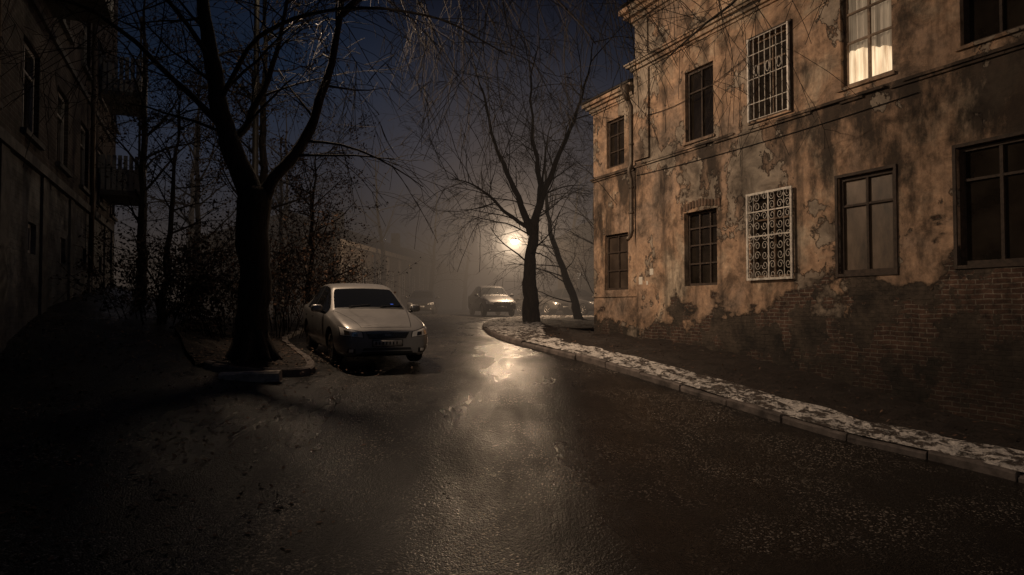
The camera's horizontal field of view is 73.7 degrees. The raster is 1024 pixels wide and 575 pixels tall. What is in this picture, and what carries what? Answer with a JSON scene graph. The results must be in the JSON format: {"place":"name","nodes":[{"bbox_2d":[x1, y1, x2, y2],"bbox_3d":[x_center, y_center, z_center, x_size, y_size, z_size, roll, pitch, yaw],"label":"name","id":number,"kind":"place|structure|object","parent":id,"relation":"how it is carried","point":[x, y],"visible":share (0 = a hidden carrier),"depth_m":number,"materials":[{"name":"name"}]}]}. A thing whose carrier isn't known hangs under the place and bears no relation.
{"place":"outdoors","nodes":[
{"label":"outdoors","id":0,"kind":"place"},
{"bbox_2d":[175,310,305,369],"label":"verge","id":1,"kind":"structure","parent":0,"point":[211,344],"depth_m":13.20,"materials":[{"name":"soil"}]},
{"bbox_2d":[48,203,237,324],"bbox_3d":[-7.853,-0.505,14.849,3.369,2.767,3.782,0,-2,0],"label":"shrub","id":2,"kind":"object","parent":1,"relation":"on","point":[142,299],"visible":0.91,"depth_m":14.65,"materials":[{"name":"brown plant"}]},
{"bbox_2d":[78,16,240,325],"bbox_3d":[-8.451,-2.855,16.347,3.712,7.610,4.228,1,-2,-17],"label":"autumn tree","id":3,"kind":"object","parent":1,"relation":"on","point":[171,223],"visible":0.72,"depth_m":16.22,"materials":[{"name":"brown plant"}]},
{"bbox_2d":[81,198,238,319],"bbox_3d":[-8.771,-0.799,17.937,4.815,3.492,5.289,1,-2,-27],"label":"shrub","id":4,"kind":"object","parent":1,"relation":"on","point":[136,265],"visible":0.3,"depth_m":17.01,"materials":[{"name":"brown plant"}]},
{"bbox_2d":[157,231,317,339],"bbox_3d":[-6.082,0.088,14.729,3.401,2.308,3.035,0,-2,0],"label":"shrub","id":5,"kind":"object","parent":1,"relation":"on","point":[216,300],"visible":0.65,"depth_m":14.70,"materials":[{"name":"brown plant"}]},
{"bbox_2d":[252,0,259,177],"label":"street lamp","id":6,"kind":"object","parent":1,"relation":"on","point":[255,140],"visible":0.16,"depth_m":15.29,"materials":[{"name":"metal"}]},
{"bbox_2d":[160,0,359,329],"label":"autumn tree","id":7,"kind":"object","parent":1,"relation":"on","point":[263,163],"visible":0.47,"depth_m":17.52,"materials":[{"name":"brown plant"}]},
{"bbox_2d":[200,92,367,311],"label":"bare tree","id":8,"kind":"object","parent":1,"relation":"on","point":[284,232],"visible":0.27,"depth_m":40.05,"materials":[{"name":"brown plant"}]},
{"bbox_2d":[174,194,395,338],"bbox_3d":[-5.514,-0.538,18.618,5.351,3.841,6.041,-1,-2,19],"label":"shrub","id":9,"kind":"object","parent":1,"relation":"on","point":[294,282],"visible":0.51,"depth_m":17.86,"materials":[{"name":"brown plant"}]},
{"bbox_2d":[189,136,388,330],"bbox_3d":[-7.196,-1.843,21.506,5.936,6.474,7.252,0,-2,0],"label":"shrub","id":10,"kind":"object","parent":1,"relation":"on","point":[302,261],"visible":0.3,"depth_m":20.71,"materials":[{"name":"brown plant"}]},
{"bbox_2d":[226,61,361,319],"bbox_3d":[-9.296,-3.760,28.287,4.852,10.504,6.541,1,-2,-38],"label":"autumn tree","id":11,"kind":"object","parent":1,"relation":"on","point":[282,199],"visible":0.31,"depth_m":28.01,"materials":[{"name":"brown plant"}]},
{"bbox_2d":[269,102,388,303],"bbox_3d":[-6.351,-2.512,23.388,4.451,8.027,5.163,1,-2,-34],"label":"autumn tree","id":12,"kind":"object","parent":1,"relation":"on","point":[302,190],"visible":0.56,"depth_m":23.01,"materials":[{"name":"brown plant"}]},
{"bbox_2d":[271,211,420,323],"bbox_3d":[-6.894,-0.786,26.390,6.452,4.476,5.808,1,-2,-34],"label":"shrub","id":13,"kind":"object","parent":1,"relation":"on","point":[330,270],"visible":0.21,"depth_m":25.85,"materials":[{"name":"brown plant"}]},
{"bbox_2d":[0,0,857,365],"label":"bare tree","id":14,"kind":"object","parent":1,"relation":"on","point":[252,340],"visible":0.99,"depth_m":11.82,"materials":[{"name":"brown plant"}]},
{"bbox_2d":[115,286,467,314],"bbox_3d":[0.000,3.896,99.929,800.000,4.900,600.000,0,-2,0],"label":"ground","id":15,"kind":"structure","parent":0,"point":[157,294],"depth_m":28.29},
{"bbox_2d":[0,0,148,352],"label":"brick apartment block","id":16,"kind":"structure","parent":15,"relation":"on","point":[49,209],"depth_m":13.60,"materials":[{"name":"brick"}]},
{"bbox_2d":[23,22,99,200],"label":"window panes","id":17,"kind":"structure","parent":16,"relation":"in","point":[27,66],"depth_m":14.77,"materials":[{"name":"black glass"}]},
{"bbox_2d":[22,19,113,262],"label":"window frames","id":18,"kind":"structure","parent":16,"relation":"in","point":[31,116],"depth_m":14.99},
{"bbox_2d":[97,0,290,304],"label":"autumn tree","id":19,"kind":"object","parent":15,"relation":"on","point":[142,198],"visible":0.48,"depth_m":19.53,"materials":[{"name":"brown plant"}]},
{"bbox_2d":[114,30,291,316],"bbox_3d":[-12.810,-4.972,27.671,8.083,12.890,6.843,0,-2,0],"label":"autumn tree","id":20,"kind":"object","parent":15,"relation":"on","point":[196,206],"visible":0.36,"depth_m":27.03,"materials":[{"name":"brown plant"}]},
{"bbox_2d":[132,30,276,305],"bbox_3d":[-15.793,-6.628,36.026,7.550,15.476,10.082,1,-2,-31],"label":"bare tree","id":21,"kind":"object","parent":15,"relation":"on","point":[192,216],"visible":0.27,"depth_m":36.11,"materials":[{"name":"brown plant"}]},
{"bbox_2d":[199,239,463,311],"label":"walls","id":22,"kind":"structure","parent":15,"relation":"on","point":[393,264],"depth_m":52.43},
{"bbox_2d":[200,211,469,273],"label":"roof","id":23,"kind":"structure","parent":22,"relation":"on","point":[390,247],"depth_m":50.56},
{"bbox_2d":[336,239,469,308],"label":"pilasters","id":24,"kind":"object","parent":22,"relation":"attached to","point":[390,254],"visible":0.43,"depth_m":55.47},
{"bbox_2d":[345,265,462,298],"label":"windows","id":25,"kind":"structure","parent":22,"relation":"attached to","point":[391,282],"depth_m":56.07,"materials":[{"name":"black glass"}]},
{"bbox_2d":[329,115,421,285],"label":"bare tree","id":26,"kind":"object","parent":15,"relation":"on","point":[383,275],"visible":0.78,"depth_m":46.98,"materials":[{"name":"brown plant"}]},
{"bbox_2d":[392,149,482,290],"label":"bare tree","id":27,"kind":"object","parent":15,"relation":"on","point":[432,274],"visible":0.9,"depth_m":52.07,"materials":[{"name":"brown plant"}]},
{"bbox_2d":[412,204,499,309],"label":"bare tree","id":28,"kind":"object","parent":15,"relation":"on","point":[464,300],"visible":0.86,"depth_m":59.95,"materials":[{"name":"brown plant"}]},
{"bbox_2d":[510,238,526,243],"bbox_3d":[0.531,-0.529,37.782,1.389,4.374,0.300,1,-2,-25],"label":"street lamp","id":29,"kind":"object","parent":15,"relation":"on","point":[513,239],"visible":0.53,"depth_m":37.57,"materials":[{"name":"metal"}]},
{"bbox_2d":[524,150,593,285],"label":"bare tree","id":30,"kind":"object","parent":15,"relation":"on","point":[570,260],"visible":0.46,"depth_m":47.02,"materials":[{"name":"brown plant"}]},
{"bbox_2d":[558,241,593,311],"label":"walls","id":31,"kind":"structure","parent":15,"relation":"on","point":[575,274],"depth_m":51.91,"materials":[{"name":"grey paint"}]},
{"bbox_2d":[578,273,591,294],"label":"windows","id":32,"kind":"structure","parent":31,"relation":"attached to","point":[585,286],"depth_m":52.00,"materials":[{"name":"grey glass"}]},
{"bbox_2d":[587,0,848,137],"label":"bare tree","id":33,"kind":"object","parent":15,"relation":"on","point":[715,16],"visible":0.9,"depth_m":11.51,"materials":[{"name":"brown plant"}]},
{"bbox_2d":[593,0,1023,429],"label":"walls","id":34,"kind":"structure","parent":15,"relation":"on","point":[929,326],"depth_m":13.10,"materials":[{"name":"paint"}]},
{"bbox_2d":[581,0,633,105],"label":"roof","id":35,"kind":"structure","parent":34,"relation":"on","point":[604,92],"depth_m":19.49,"materials":[{"name":"brown metal"}]},
{"bbox_2d":[619,84,633,240],"bbox_3d":[3.170,-3.431,18.719,0.470,4.332,0.255,1,-2,-26],"label":"drainpipe","id":36,"kind":"object","parent":34,"relation":"attached to","point":[631,191],"visible":0.98,"depth_m":18.77,"materials":[{"name":"metal"}]},
{"bbox_2d":[639,269,652,284],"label":"paper notices","id":37,"kind":"object","parent":34,"relation":"attached to","point":[640,278],"visible":1,"depth_m":18.22,"materials":[{"name":"beige paper"}]},
{"bbox_2d":[680,198,719,213],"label":"brick lintel","id":38,"kind":"structure","parent":34,"relation":"attached to","point":[698,203],"depth_m":16.36,"materials":[{"name":"brown brick"}]},
{"bbox_2d":[746,21,793,280],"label":"window grilles","id":39,"kind":"object","parent":34,"relation":"attached to","point":[748,275],"depth_m":14.34,"materials":[{"name":"grey metal"}]},
{"bbox_2d":[636,58,917,175],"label":"wall cables","id":40,"kind":"object","parent":34,"relation":"attached to","point":[769,139],"depth_m":15.15,"materials":[{"name":"black plastic"}]},
{"bbox_2d":[581,0,1023,296],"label":"cornices","id":41,"kind":"object","parent":34,"relation":"attached to","point":[642,139],"visible":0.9,"depth_m":16.94,"materials":[{"name":"paint"}]},
{"bbox_2d":[607,0,1023,289],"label":"window frames","id":42,"kind":"structure","parent":34,"relation":"attached to","point":[1004,261],"depth_m":12.42,"materials":[{"name":"brown wood"}]},
{"bbox_2d":[610,0,1023,287],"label":"window panes","id":43,"kind":"object","parent":42,"relation":"in","point":[983,219],"visible":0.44,"depth_m":12.29,"materials":[{"name":"black glass"}]},
{"bbox_2d":[843,0,892,86],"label":"lit window frame","id":44,"kind":"object","parent":34,"relation":"attached to","point":[846,15],"visible":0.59,"depth_m":12.65,"materials":[{"name":"paint"}]},
{"bbox_2d":[849,0,891,83],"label":"curtains","id":45,"kind":"object","parent":44,"relation":"attached to","point":[881,47],"visible":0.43,"depth_m":12.61,"materials":[{"name":"beige fabric"}]},
{"bbox_2d":[114,0,634,306],"label":"sky","id":46,"kind":"structure","parent":0,"point":[371,42],"materials":[{"name":"blue"}]},
{"bbox_2d":[0,286,1023,574],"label":"road","id":47,"kind":"structure","parent":0,"point":[482,452],"depth_m":7.30,"materials":[{"name":"grey asphalt"}]},
{"bbox_2d":[218,370,281,382],"bbox_3d":[-4.052,1.382,10.578,0.920,0.175,0.176,-2,2,-3],"label":"loose kerb stone","id":48,"kind":"object","parent":47,"relation":"on","point":[264,376],"visible":0.89,"depth_m":10.51,"materials":[{"name":"concrete"}]},
{"bbox_2d":[204,328,314,376],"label":"kerb","id":49,"kind":"structure","parent":47,"relation":"on","point":[214,366],"depth_m":11.11,"materials":[{"name":"concrete"}]},
{"bbox_2d":[303,283,427,363],"bbox_3d":[-3.134,0.651,14.052,2.160,1.471,4.536,1,1,-25],"label":"parked car","id":50,"kind":"object","parent":47,"relation":"on","point":[341,321],"visible":1,"depth_m":12.60,"materials":[{"name":"silver metal"}]},
{"bbox_2d":[405,290,439,313],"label":"parked car","id":51,"kind":"object","parent":47,"relation":"on","point":[425,300],"visible":0.84,"depth_m":41.67,"materials":[{"name":"paint"}]},
{"bbox_2d":[468,285,515,315],"bbox_3d":[-1.145,0.711,37.477,2.199,1.662,4.536,0,-1,-16],"label":"parked car","id":52,"kind":"object","parent":47,"relation":"on","point":[493,299],"visible":0.97,"depth_m":36.19,"materials":[{"name":"paint"}]},
{"bbox_2d":[0,309,1018,571],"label":"fallen leaves","id":53,"kind":"object","parent":47,"relation":"on","point":[322,353],"visible":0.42,"depth_m":8.73,"materials":[{"name":"brown plant"}]},
{"bbox_2d":[513,289,569,314],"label":"parked car","id":54,"kind":"object","parent":47,"relation":"on","point":[549,306],"visible":0.56,"depth_m":41.09,"materials":[{"name":"grey paint"}]},
{"bbox_2d":[551,288,593,314],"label":"parked car","id":55,"kind":"object","parent":47,"relation":"on","point":[586,300],"visible":0.36,"depth_m":40.74,"materials":[{"name":"paint"}]},
{"bbox_2d":[483,315,1023,482],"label":"kerb","id":56,"kind":"structure","parent":47,"relation":"on","point":[976,465],"depth_m":10.03,"materials":[{"name":"concrete"}]},
{"bbox_2d":[556,219,593,244],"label":"roof","id":57,"kind":"structure","parent":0,"point":[586,231],"depth_m":52.89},
{"bbox_2d":[485,315,1023,471],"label":"pavement","id":58,"kind":"structure","parent":0,"point":[533,332],"depth_m":10.78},
{"bbox_2d":[541,317,1023,450],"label":"verge","id":59,"kind":"structure","parent":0,"point":[770,377],"depth_m":12.31,"materials":[{"name":"soil"}]},
{"bbox_2d":[347,0,634,322],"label":"bare tree","id":60,"kind":"object","parent":59,"relation":"on","point":[530,309],"visible":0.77,"depth_m":27.53,"materials":[{"name":"brown plant"}]},
{"bbox_2d":[456,72,593,318],"bbox_3d":[1.653,-4.389,31.027,7.274,12.406,7.227,1,-2,-19],"label":"bare tree","id":61,"kind":"object","parent":59,"relation":"on","point":[575,307],"visible":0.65,"depth_m":31.01,"materials":[{"name":"brown plant"}]},
{"bbox_2d":[518,137,593,293],"bbox_3d":[4.260,-3.153,33.357,7.985,10.399,8.627,0,-2,0],"label":"bare tree","id":62,"kind":"object","parent":59,"relation":"on","point":[587,241],"visible":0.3,"depth_m":32.97,"materials":[{"name":"brown plant"}]}
]}

